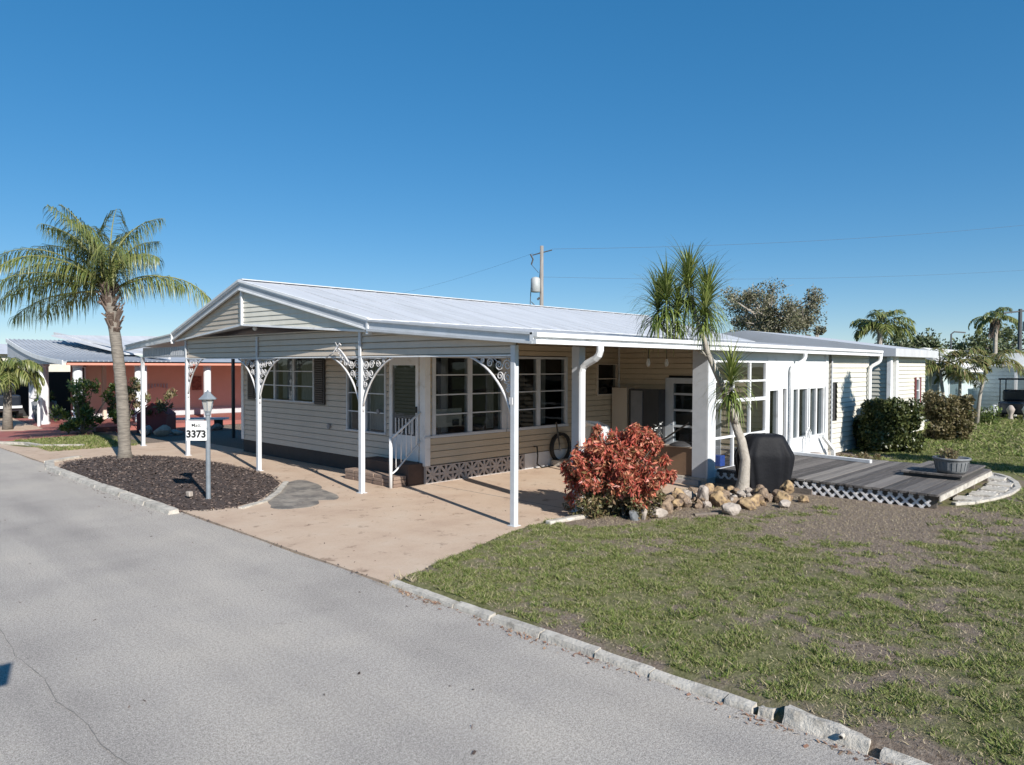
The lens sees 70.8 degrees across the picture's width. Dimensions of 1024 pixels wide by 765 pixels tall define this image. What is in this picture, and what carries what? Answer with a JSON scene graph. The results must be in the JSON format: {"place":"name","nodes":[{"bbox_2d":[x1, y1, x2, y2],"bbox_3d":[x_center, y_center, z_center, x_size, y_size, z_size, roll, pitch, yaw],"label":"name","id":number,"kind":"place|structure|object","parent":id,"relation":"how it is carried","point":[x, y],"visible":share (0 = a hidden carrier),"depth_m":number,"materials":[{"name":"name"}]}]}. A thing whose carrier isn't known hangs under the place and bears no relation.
{"place":"outdoors","nodes":[
{"label":"outdoors","id":0,"kind":"place"},
{"bbox_2d":[0,382,22,417],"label":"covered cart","id":1,"kind":"object","parent":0,"point":[17,407],"visible":0.59,"depth_m":30.33,"materials":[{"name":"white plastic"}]},
{"bbox_2d":[31,390,56,421],"bbox_3d":[-18.816,0.883,28.959,0.875,1.360,0.880,1,2,44],"label":"grey tub","id":2,"kind":"object","parent":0,"point":[34,405],"visible":0.3,"depth_m":28.77,"materials":[{"name":"metal"}]},
{"bbox_2d":[0,440,698,584],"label":"driveway","id":3,"kind":"structure","parent":0,"point":[457,516],"depth_m":11.16,"materials":[{"name":"concrete"}]},
{"bbox_2d":[238,481,288,508],"bbox_3d":[-4.253,1.973,12.745,0.300,0.051,2.607,0,1,-2],"label":"bed rim","id":4,"kind":"object","parent":3,"relation":"on","point":[281,487],"visible":0.98,"depth_m":12.30,"materials":[{"name":"concrete"}]},
{"bbox_2d":[345,467,405,487],"bbox_3d":[-2.699,1.850,14.089,1.641,0.197,0.305,1,2,44],"label":"brick step","id":5,"kind":"object","parent":3,"relation":"on","point":[377,477],"visible":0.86,"depth_m":13.84,"materials":[{"name":"brick"}]},
{"bbox_2d":[555,420,610,450],"bbox_3d":[1.639,1.368,15.101,1.152,1.133,1.051,1,2,44],"label":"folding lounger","id":6,"kind":"object","parent":3,"relation":"on","point":[590,424],"visible":0.45,"depth_m":15.25,"materials":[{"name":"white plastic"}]},
{"bbox_2d":[612,387,664,442],"bbox_3d":[3.103,1.005,17.753,1.340,1.740,0.360,1,2,44],"label":"storage cabinet","id":7,"kind":"object","parent":3,"relation":"on","point":[642,407],"visible":0.59,"depth_m":17.52,"materials":[{"name":"beige"}]},
{"bbox_2d":[0,448,890,764],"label":"road","id":8,"kind":"structure","parent":0,"point":[206,648],"depth_m":5.38,"materials":[{"name":"asphalt"}]},
{"bbox_2d":[0,471,505,764],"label":"road debris","id":9,"kind":"object","parent":8,"relation":"on","point":[473,752],"visible":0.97,"depth_m":8.79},
{"bbox_2d":[390,587,894,764],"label":"leaf litter","id":10,"kind":"object","parent":8,"relation":"on","point":[687,694],"visible":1,"depth_m":5.13,"materials":[{"name":"plant"}]},
{"bbox_2d":[0,0,1023,356],"label":"sky","id":11,"kind":"structure","parent":0,"point":[398,146],"materials":[{"name":"blue"}]},
{"bbox_2d":[4,413,1023,764],"bbox_3d":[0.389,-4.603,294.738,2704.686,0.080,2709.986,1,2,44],"label":"ground","id":12,"kind":"structure","parent":0,"point":[924,753],"depth_m":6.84,"materials":[{"name":"plant"}]},
{"bbox_2d":[0,416,42,430],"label":"side walk","id":13,"kind":"structure","parent":12,"relation":"on","point":[18,425],"depth_m":26.44,"materials":[{"name":"concrete"}]},
{"bbox_2d":[0,357,44,429],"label":"palm","id":14,"kind":"object","parent":13,"relation":"on","point":[10,370],"visible":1,"depth_m":25.11,"materials":[{"name":"green plant"}]},
{"bbox_2d":[0,344,69,371],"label":"background home","id":15,"kind":"object","parent":12,"relation":"on","point":[64,367],"depth_m":45.23,"materials":[{"name":"metal"}]},
{"bbox_2d":[0,441,84,446],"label":"walkway kerb","id":16,"kind":"structure","parent":12,"relation":"on","point":[16,443],"depth_m":20.30,"materials":[{"name":"concrete"}]},
{"bbox_2d":[0,418,92,440],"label":"red drive","id":17,"kind":"structure","parent":12,"relation":"on","point":[49,430],"depth_m":24.06,"materials":[{"name":"paint"}]},
{"bbox_2d":[37,400,39,425],"bbox_3d":[-17.420,1.135,26.515,0.092,0.980,0.092,0,1,-24],"label":"marker post","id":18,"kind":"object","parent":17,"relation":"on","point":[38,412],"visible":1,"depth_m":26.48,"materials":[{"name":"white plastic"}]},
{"bbox_2d":[48,377,116,433],"bbox_3d":[-14.045,0.757,23.817,1.769,1.913,1.983,1,2,44],"label":"shrub","id":19,"kind":"object","parent":17,"relation":"on","point":[83,410],"visible":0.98,"depth_m":23.65,"materials":[{"name":"green plant"}]},
{"bbox_2d":[14,434,140,451],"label":"verge grass","id":20,"kind":"structure","parent":12,"relation":"on","point":[92,441],"depth_m":20.81,"materials":[{"name":"plant"}]},
{"bbox_2d":[44,455,178,514],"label":"mulch bed kerb","id":21,"kind":"structure","parent":12,"relation":"on","point":[130,496],"depth_m":12.96,"materials":[{"name":"concrete"}]},
{"bbox_2d":[0,332,240,428],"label":"terracotta home","id":22,"kind":"object","parent":12,"relation":"on","point":[88,357],"visible":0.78,"depth_m":30.12,"materials":[{"name":"paint"}]},
{"bbox_2d":[106,376,140,424],"bbox_3d":[-13.315,0.736,24.749,1.069,1.914,1.356,1,2,44],"label":"shrub","id":23,"kind":"object","parent":12,"relation":"on","point":[112,402],"visible":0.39,"depth_m":24.66,"materials":[{"name":"green plant"}]},
{"bbox_2d":[50,412,240,431],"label":"porch slab","id":24,"kind":"structure","parent":12,"relation":"on","point":[106,425],"depth_m":27.66,"materials":[{"name":"red paint"}]},
{"bbox_2d":[128,381,177,416],"bbox_3d":[-12.274,0.817,24.606,1.485,1.764,1.370,0,1,-12],"label":"shrub","id":25,"kind":"object","parent":12,"relation":"on","point":[160,404],"visible":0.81,"depth_m":24.36,"materials":[{"name":"green plant"}]},
{"bbox_2d":[133,402,175,432],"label":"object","id":26,"kind":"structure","parent":12,"relation":"on","point":[159,419],"depth_m":24.33,"materials":[{"name":"paint"}]},
{"bbox_2d":[153,425,170,435],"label":"rock","id":27,"kind":"object","parent":12,"relation":"on","point":[163,430],"visible":1,"depth_m":23.32,"materials":[{"name":"stone"}]},
{"bbox_2d":[59,455,281,512],"bbox_3d":[-7.034,1.876,14.968,8.700,0.116,3.040,1,2,44],"label":"mulch bed","id":28,"kind":"object","parent":12,"relation":"on","point":[176,500],"visible":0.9,"depth_m":13.74,"materials":[{"name":"wood"}]},
{"bbox_2d":[0,204,210,457],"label":"palm tree","id":29,"kind":"object","parent":28,"relation":"on","point":[100,277],"visible":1,"depth_m":17.59,"materials":[{"name":"green plant"}]},
{"bbox_2d":[186,390,216,498],"bbox_3d":[-5.165,1.047,12.066,0.480,1.850,0.268,1,1,14],"label":"lamp post","id":30,"kind":"object","parent":28,"relation":"on","point":[197,429],"visible":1,"depth_m":11.99,"materials":[{"name":"grey metal"}]},
{"bbox_2d":[176,417,228,429],"bbox_3d":[-11.305,1.452,25.542,2.401,0.430,0.400,0,1,0],"label":"white bench","id":31,"kind":"object","parent":12,"relation":"on","point":[219,420],"visible":0.5,"depth_m":25.52,"materials":[{"name":"paint"}]},
{"bbox_2d":[268,480,338,508],"bbox_3d":[-3.817,1.980,12.906,1.173,0.020,2.945,0,1,-23],"label":"concrete patch","id":32,"kind":"object","parent":12,"relation":"on","point":[294,494],"visible":0.92,"depth_m":12.52,"materials":[{"name":"concrete"}]},
{"bbox_2d":[377,570,418,589],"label":"edge weeds","id":33,"kind":"object","parent":12,"relation":"on","point":[406,577],"visible":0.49,"depth_m":7.63,"materials":[{"name":"beige plant"}]},
{"bbox_2d":[124,279,883,526],"bbox_3d":[-0.335,-0.223,20.570,16.034,4.189,15.380,1,2,44],"label":"mobile home","id":34,"kind":"object","parent":12,"relation":"on","point":[424,389],"visible":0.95,"depth_m":15.82,"materials":[{"name":"beige"}]},
{"bbox_2d":[255,358,313,403],"bbox_3d":[-5.492,-0.086,17.570,2.810,1.085,0.227,1,2,44],"label":"window","id":35,"kind":"structure","parent":34,"relation":"in","point":[290,371],"depth_m":17.23,"materials":[{"name":"paint"}]},
{"bbox_2d":[325,342,350,365],"bbox_3d":[-3.179,-0.517,13.170,0.868,0.451,0.049,1,2,44],"label":"wire ornament","id":36,"kind":"object","parent":34,"relation":"hanging from","point":[343,356],"visible":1,"depth_m":13.07,"materials":[{"name":"white metal"}]},
{"bbox_2d":[345,357,387,434],"bbox_3d":[-3.018,0.242,15.202,1.450,1.615,0.227,1,2,44],"label":"window","id":37,"kind":"structure","parent":34,"relation":"in","point":[376,398],"depth_m":15.16,"materials":[{"name":"paint"}]},
{"bbox_2d":[389,357,419,461],"bbox_3d":[-2.128,0.515,14.259,0.930,2.030,0.110,1,2,44],"label":"screen door","id":38,"kind":"structure","parent":34,"relation":"in","point":[404,372],"depth_m":14.26,"materials":[{"name":"white paint"}]},
{"bbox_2d":[430,356,505,437],"bbox_3d":[-0.912,0.258,14.694,0.227,1.610,2.032,1,2,44],"label":"window","id":39,"kind":"structure","parent":34,"relation":"in","point":[444,374],"depth_m":14.63,"materials":[{"name":"paint"}]},
{"bbox_2d":[506,356,568,431],"bbox_3d":[0.535,0.228,16.202,0.227,1.610,2.052,1,2,44],"label":"window","id":40,"kind":"structure","parent":34,"relation":"in","point":[539,374],"depth_m":16.37,"materials":[{"name":"paint"}]},
{"bbox_2d":[549,432,570,459],"bbox_3d":[1.121,1.495,16.628,0.102,0.688,0.688,1,2,44],"label":"garden hose","id":41,"kind":"object","parent":34,"relation":"hanging from","point":[552,443],"visible":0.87,"depth_m":16.52,"materials":[{"name":"black rubber"}]},
{"bbox_2d":[595,363,617,395],"bbox_3d":[2.354,-0.077,18.027,0.140,0.795,0.890,1,2,44],"label":"window","id":42,"kind":"structure","parent":34,"relation":"in","point":[615,366],"depth_m":18.06,"materials":[{"name":"beige"}]},
{"bbox_2d":[665,378,722,454],"bbox_3d":[4.265,0.934,16.954,1.544,2.074,0.140,1,2,44],"label":"jalousie door","id":43,"kind":"structure","parent":34,"relation":"in","point":[670,383],"depth_m":17.28,"materials":[{"name":"paint"}]},
{"bbox_2d":[768,389,778,433],"bbox_3d":[5.730,0.744,15.905,0.140,1.195,0.560,1,2,44],"label":"window","id":44,"kind":"structure","parent":34,"relation":"in","point":[773,410],"depth_m":15.97,"materials":[{"name":"white paint"}]},
{"bbox_2d":[783,388,808,440],"bbox_3d":[6.637,0.723,16.912,0.227,1.195,1.110,1,2,44],"label":"window","id":45,"kind":"structure","parent":34,"relation":"in","point":[796,390],"depth_m":16.90,"materials":[{"name":"white paint"}]},
{"bbox_2d":[801,387,824,436],"bbox_3d":[7.388,0.707,17.695,0.227,1.195,0.960,1,2,44],"label":"window","id":46,"kind":"structure","parent":34,"relation":"in","point":[812,391],"depth_m":17.69,"materials":[{"name":"white paint"}]},
{"bbox_2d":[830,382,834,420],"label":"storage window","id":47,"kind":"structure","parent":34,"relation":"in","point":[833,404],"depth_m":18.67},
{"bbox_2d":[530,246,551,305],"bbox_3d":[1.390,-2.564,34.952,1.027,8.100,0.450,0,1,-21],"label":"utility pole","id":48,"kind":"object","parent":12,"relation":"on","point":[536,284],"visible":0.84,"depth_m":34.81,"materials":[{"name":"brown wood"}]},
{"bbox_2d":[563,270,1019,278],"bbox_3d":[20.731,-6.368,39.860,39.856,2.409,0.009,0,1,-15],"label":"power line","id":49,"kind":"object","parent":48,"relation":"attached to","point":[801,278],"visible":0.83,"depth_m":39.20,"materials":[{"name":"metal"}]},
{"bbox_2d":[577,225,1021,248],"bbox_3d":[20.988,-8.591,39.808,39.372,4.161,0.011,0,1,-15],"label":"power line","id":50,"kind":"object","parent":48,"relation":"attached to","point":[780,242],"visible":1,"depth_m":38.03,"materials":[{"name":"metal"}]},
{"bbox_2d":[545,513,589,524],"bbox_3d":[0.841,2.006,10.566,0.856,0.070,0.120,-1,2,-39],"label":"edging stone","id":51,"kind":"object","parent":12,"relation":"on","point":[569,518],"visible":0.72,"depth_m":10.48,"materials":[{"name":"concrete"}]},
{"bbox_2d":[559,422,677,519],"bbox_3d":[1.600,1.373,11.063,1.724,1.537,1.680,1,2,44],"label":"copperleaf bush","id":52,"kind":"object","parent":12,"relation":"on","point":[623,482],"visible":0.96,"depth_m":10.72,"materials":[{"name":"red plant"}]},
{"bbox_2d":[629,509,639,520],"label":"rock","id":53,"kind":"object","parent":12,"relation":"on","point":[634,515],"visible":0.9,"depth_m":10.53,"materials":[{"name":"stone"}]},
{"bbox_2d":[650,506,667,517],"bbox_3d":[2.175,1.955,10.790,0.226,0.200,0.338,1,2,44],"label":"rock","id":54,"kind":"object","parent":12,"relation":"on","point":[661,512],"visible":0.86,"depth_m":10.70,"materials":[{"name":"stone"}]},
{"bbox_2d":[388,579,931,764],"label":"lawn kerb","id":55,"kind":"structure","parent":12,"relation":"on","point":[888,755],"depth_m":5.66,"materials":[{"name":"concrete"}]},
{"bbox_2d":[657,499,672,513],"bbox_3d":[2.346,1.925,11.087,0.257,0.258,0.231,1,2,44],"label":"rock","id":56,"kind":"object","parent":12,"relation":"on","point":[667,505],"visible":0.56,"depth_m":11.00,"materials":[{"name":"stone"}]},
{"bbox_2d":[671,499,683,506],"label":"rock","id":57,"kind":"object","parent":12,"relation":"on","point":[677,502],"visible":0.89,"depth_m":11.19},
{"bbox_2d":[672,487,684,508],"bbox_3d":[2.651,1.870,11.553,0.246,0.369,0.210,1,2,29],"label":"rock","id":58,"kind":"object","parent":12,"relation":"on","point":[676,491],"visible":0.42,"depth_m":11.50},
{"bbox_2d":[621,235,763,496],"bbox_3d":[3.384,-0.330,13.152,2.892,4.736,2.031,1,2,44],"label":"dragon tree","id":59,"kind":"object","parent":12,"relation":"on","point":[664,288],"visible":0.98,"depth_m":12.97,"materials":[{"name":"green plant"}]},
{"bbox_2d":[697,485,708,501],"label":"rock","id":60,"kind":"object","parent":12,"relation":"on","point":[703,491],"visible":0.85,"depth_m":11.52,"materials":[{"name":"stone"}]},
{"bbox_2d":[693,512,722,515],"bbox_3d":[3.002,2.007,11.021,0.472,0.030,0.060,0,1,-14],"label":"wood strip","id":61,"kind":"object","parent":12,"relation":"on","point":[706,513],"visible":0.93,"depth_m":10.99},
{"bbox_2d":[709,490,727,506],"bbox_3d":[3.319,1.893,11.597,0.302,0.316,0.199,1,1,21],"label":"rock","id":62,"kind":"object","parent":12,"relation":"on","point":[717,498],"visible":0.88,"depth_m":11.53,"materials":[{"name":"stone"}]},
{"bbox_2d":[721,502,740,515],"bbox_3d":[3.352,1.948,11.032,0.276,0.217,0.334,1,2,44],"label":"rock","id":63,"kind":"object","parent":12,"relation":"on","point":[730,508],"visible":0.95,"depth_m":10.93,"materials":[{"name":"stone"}]},
{"bbox_2d":[737,497,755,509],"bbox_3d":[3.740,1.943,11.483,0.311,0.208,0.223,1,2,44],"label":"rock","id":64,"kind":"object","parent":12,"relation":"on","point":[748,503],"visible":0.89,"depth_m":11.43,"materials":[{"name":"stone"}]},
{"bbox_2d":[749,494,763,506],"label":"rock","id":65,"kind":"object","parent":12,"relation":"on","point":[756,499],"visible":0.58,"depth_m":11.67,"materials":[{"name":"stone"}]},
{"bbox_2d":[758,487,768,498],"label":"rock","id":66,"kind":"object","parent":12,"relation":"on","point":[763,492],"visible":0.8,"depth_m":11.90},
{"bbox_2d":[734,433,794,494],"bbox_3d":[4.488,1.464,12.841,1.003,1.110,0.635,0,1,0],"label":"covered grill","id":67,"kind":"object","parent":12,"relation":"on","point":[772,457],"visible":0.66,"depth_m":12.56,"materials":[{"name":"fabric"}]},
{"bbox_2d":[758,706,777,719],"bbox_3d":[1.705,2.184,4.795,0.097,0.079,0.142,1,2,44],"label":"kerb fragment","id":68,"kind":"object","parent":12,"relation":"on","point":[766,712],"visible":0.95,"depth_m":4.76,"materials":[{"name":"concrete"}]},
{"bbox_2d":[717,276,827,333],"bbox_3d":[14.551,-2.217,40.218,5.777,7.245,6.242,1,2,44],"label":"leafy tree","id":69,"kind":"object","parent":12,"relation":"on","point":[764,317],"visible":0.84,"depth_m":38.88,"materials":[{"name":"green plant"}]},
{"bbox_2d":[773,491,792,502],"bbox_3d":[4.517,1.921,11.997,0.302,0.244,0.349,1,2,44],"label":"rock","id":70,"kind":"object","parent":12,"relation":"on","point":[779,497],"visible":0.71,"depth_m":11.90,"materials":[{"name":"stone"}]},
{"bbox_2d":[778,499,790,507],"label":"rock","id":71,"kind":"object","parent":12,"relation":"on","point":[783,503],"visible":0.99,"depth_m":11.51,"materials":[{"name":"stone"}]},
{"bbox_2d":[798,495,808,502],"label":"rock","id":72,"kind":"object","parent":12,"relation":"on","point":[803,498],"visible":0.94,"depth_m":11.97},
{"bbox_2d":[805,326,831,338],"bbox_3d":[16.073,-0.821,38.219,1.965,4.556,1.122,0,1,9],"label":"leafy tree","id":73,"kind":"object","parent":12,"relation":"on","point":[818,331],"visible":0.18,"depth_m":37.91,"materials":[{"name":"green plant"}]},
{"bbox_2d":[805,427,835,455],"bbox_3d":[7.441,1.473,17.472,1.510,0.858,0.146,-1,2,-40],"label":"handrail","id":74,"kind":"object","parent":12,"relation":"on","point":[828,443],"visible":0.86,"depth_m":17.67,"materials":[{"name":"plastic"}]},
{"bbox_2d":[782,705,870,754],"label":"kerb block","id":75,"kind":"structure","parent":12,"relation":"on","point":[823,728],"depth_m":4.52,"materials":[{"name":"concrete"}]},
{"bbox_2d":[722,330,937,431],"bbox_3d":[10.602,-0.049,26.004,7.300,3.550,4.800,1,2,44],"label":"neighbour home","id":76,"kind":"object","parent":12,"relation":"on","point":[897,371],"visible":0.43,"depth_m":23.45,"materials":[{"name":"beige"}]},
{"bbox_2d":[715,455,991,507],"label":"wooden deck","id":77,"kind":"structure","parent":12,"relation":"on","point":[881,481],"depth_m":12.82,"materials":[{"name":"grey wood"}]},
{"bbox_2d":[715,454,724,465],"bbox_3d":[4.178,1.582,14.598,0.200,0.220,0.200,1,2,44],"label":"blue tub","id":78,"kind":"object","parent":77,"relation":"on","point":[719,460],"visible":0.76,"depth_m":14.51,"materials":[{"name":"plastic"}]},
{"bbox_2d":[793,451,871,462],"bbox_3d":[6.901,1.624,15.762,0.090,0.070,1.932,-1,2,-36],"label":"white board","id":79,"kind":"object","parent":77,"relation":"on","point":[833,457],"visible":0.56,"depth_m":15.61,"materials":[{"name":"paint"}]},
{"bbox_2d":[901,461,984,480],"bbox_3d":[8.220,1.668,13.700,0.981,0.094,1.900,1,2,44],"label":"deck step","id":80,"kind":"object","parent":77,"relation":"on","point":[927,469],"visible":0.63,"depth_m":13.27,"materials":[{"name":"grey wood"}]},
{"bbox_2d":[932,447,971,473],"bbox_3d":[7.963,1.403,13.048,0.610,0.463,0.621,1,2,44],"label":"planter pot","id":81,"kind":"object","parent":80,"relation":"on","point":[949,461],"visible":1,"depth_m":12.88,"materials":[{"name":"plastic"}]},
{"bbox_2d":[838,451,880,459],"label":"border plants","id":82,"kind":"object","parent":12,"relation":"on","point":[864,455],"visible":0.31,"depth_m":17.47,"materials":[{"name":"green plant"}]},
{"bbox_2d":[849,309,916,344],"bbox_3d":[20.438,-1.289,39.907,3.197,5.442,3.303,0,1,-16],"label":"palm","id":83,"kind":"object","parent":12,"relation":"on","point":[865,326],"visible":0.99,"depth_m":39.41,"materials":[{"name":"green plant"}]},
{"bbox_2d":[850,396,924,453],"bbox_3d":[10.042,1.164,19.319,1.790,1.609,1.424,0,1,0],"label":"hedge","id":84,"kind":"object","parent":12,"relation":"on","point":[888,424],"visible":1,"depth_m":18.89,"materials":[{"name":"green plant"}]},
{"bbox_2d":[874,327,941,348],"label":"leafy tree","id":85,"kind":"object","parent":12,"relation":"on","point":[919,343],"visible":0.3,"depth_m":58.53,"materials":[{"name":"green plant"}]},
{"bbox_2d":[907,322,966,349],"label":"leafy tree","id":86,"kind":"object","parent":12,"relation":"on","point":[947,346],"visible":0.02,"depth_m":78.62,"materials":[{"name":"green plant"}]},
{"bbox_2d":[919,389,976,440],"bbox_3d":[13.565,1.074,22.475,1.491,1.720,1.487,0,1,0],"label":"hedge","id":87,"kind":"object","parent":12,"relation":"on","point":[951,417],"visible":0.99,"depth_m":22.04,"materials":[{"name":"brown plant"}]},
{"bbox_2d":[925,356,982,420],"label":"neighboring house","id":88,"kind":"structure","parent":12,"relation":"on","point":[950,387],"depth_m":31.55,"materials":[{"name":"metal"}]},
{"bbox_2d":[925,347,987,394],"bbox_3d":[16.895,0.154,28.559,2.547,3.079,2.644,0,1,-8],"label":"young palm","id":89,"kind":"object","parent":12,"relation":"on","point":[938,366],"visible":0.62,"depth_m":28.12,"materials":[{"name":"green plant"}]},
{"bbox_2d":[934,365,992,396],"bbox_3d":[17.804,0.480,28.552,2.034,2.418,1.990,0,1,-20],"label":"young palm","id":90,"kind":"object","parent":12,"relation":"on","point":[980,377],"visible":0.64,"depth_m":28.35,"materials":[{"name":"green plant"}]},
{"bbox_2d":[941,322,1023,355],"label":"leafy tree","id":91,"kind":"object","parent":12,"relation":"on","point":[982,340],"visible":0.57,"depth_m":73.87,"materials":[{"name":"green plant"}]},
{"bbox_2d":[967,405,1001,422],"bbox_3d":[19.015,1.388,29.271,1.528,0.976,1.503,1,2,35],"label":"shrub","id":92,"kind":"object","parent":12,"relation":"on","point":[987,418],"visible":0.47,"depth_m":28.94,"materials":[{"name":"green plant"}]},
{"bbox_2d":[945,346,1023,423],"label":"young palm","id":93,"kind":"object","parent":12,"relation":"on","point":[989,360],"visible":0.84,"depth_m":28.02,"materials":[{"name":"green plant"}]},
{"bbox_2d":[951,473,1020,505],"bbox_3d":[8.920,1.977,13.361,0.827,0.070,4.470,1,2,38],"label":"crescent edging","id":94,"kind":"object","parent":12,"relation":"on","point":[1016,488],"visible":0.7,"depth_m":12.50,"materials":[{"name":"concrete"}]},
{"bbox_2d":[968,307,1017,353],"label":"palm","id":95,"kind":"object","parent":12,"relation":"on","point":[994,320],"visible":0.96,"depth_m":59.79,"materials":[{"name":"green plant"}]},
{"bbox_2d":[972,353,1023,415],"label":"white home","id":96,"kind":"object","parent":12,"relation":"on","point":[990,395],"visible":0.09,"depth_m":34.52,"materials":[{"name":"paint"}]},
{"bbox_2d":[997,378,1023,417],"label":"parked cart","id":97,"kind":"object","parent":12,"relation":"on","point":[1014,398],"visible":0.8,"depth_m":31.72,"materials":[{"name":"black metal"}]},
{"bbox_2d":[1006,405,1014,419],"bbox_3d":[21.286,1.309,30.748,0.304,0.680,0.320,1,2,44],"label":"garden ornament","id":98,"kind":"object","parent":12,"relation":"on","point":[1010,409],"visible":0.86,"depth_m":30.67,"materials":[{"name":"stone"}]},
{"bbox_2d":[1003,309,1023,350],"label":"utility pole","id":99,"kind":"object","parent":12,"relation":"on","point":[1020,330],"visible":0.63,"depth_m":51.84,"materials":[{"name":"metal"}]},
{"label":"gravel crescent","id":100,"kind":"structure","parent":12,"relation":"on","visible":0},
{"bbox_2d":[953,495,982,502],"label":"stepping slab","id":101,"kind":"structure","parent":100,"relation":"on","point":[962,498],"depth_m":12.15,"materials":[{"name":"concrete"}]},
{"bbox_2d":[969,491,997,496],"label":"stepping slab","id":102,"kind":"structure","parent":100,"relation":"on","point":[981,494],"depth_m":12.63,"materials":[{"name":"concrete"}]},
{"bbox_2d":[952,474,1014,504],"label":"white gravel","id":103,"kind":"structure","parent":100,"relation":"on","point":[1006,480],"depth_m":13.53,"materials":[{"name":"gravel"}]},
{"bbox_2d":[980,486,1007,492],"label":"stepping slab","id":104,"kind":"structure","parent":100,"relation":"on","point":[996,489],"depth_m":13.12,"materials":[{"name":"concrete"}]},
{"bbox_2d":[988,476,1006,480],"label":"stepping slab","id":105,"kind":"structure","parent":100,"relation":"on","point":[996,478],"depth_m":14.38,"materials":[{"name":"concrete"}]},
{"bbox_2d":[987,481,1013,486],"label":"stepping slab","id":106,"kind":"structure","parent":100,"relation":"on","point":[1000,484],"depth_m":13.70,"materials":[{"name":"concrete"}]},
{"bbox_2d":[669,441,691,446],"bbox_3d":[3.380,1.201,14.247,0.540,0.090,0.540,1,2,44],"label":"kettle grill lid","id":107,"kind":"object","parent":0,"point":[682,444],"visible":0.9,"depth_m":14.09,"materials":[{"name":"metal"}]},
{"bbox_2d":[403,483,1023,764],"bbox_3d":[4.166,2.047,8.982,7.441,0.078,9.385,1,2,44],"label":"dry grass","id":108,"kind":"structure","parent":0,"point":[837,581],"depth_m":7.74,"materials":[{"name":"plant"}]},
{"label":"rock","id":109,"kind":"object","parent":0,"visible":0},
{"bbox_2d":[779,480,793,493],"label":"rock","id":110,"kind":"object","parent":109,"relation":"on","point":[787,486],"visible":0.85,"depth_m":12.13,"materials":[{"name":"stone"}]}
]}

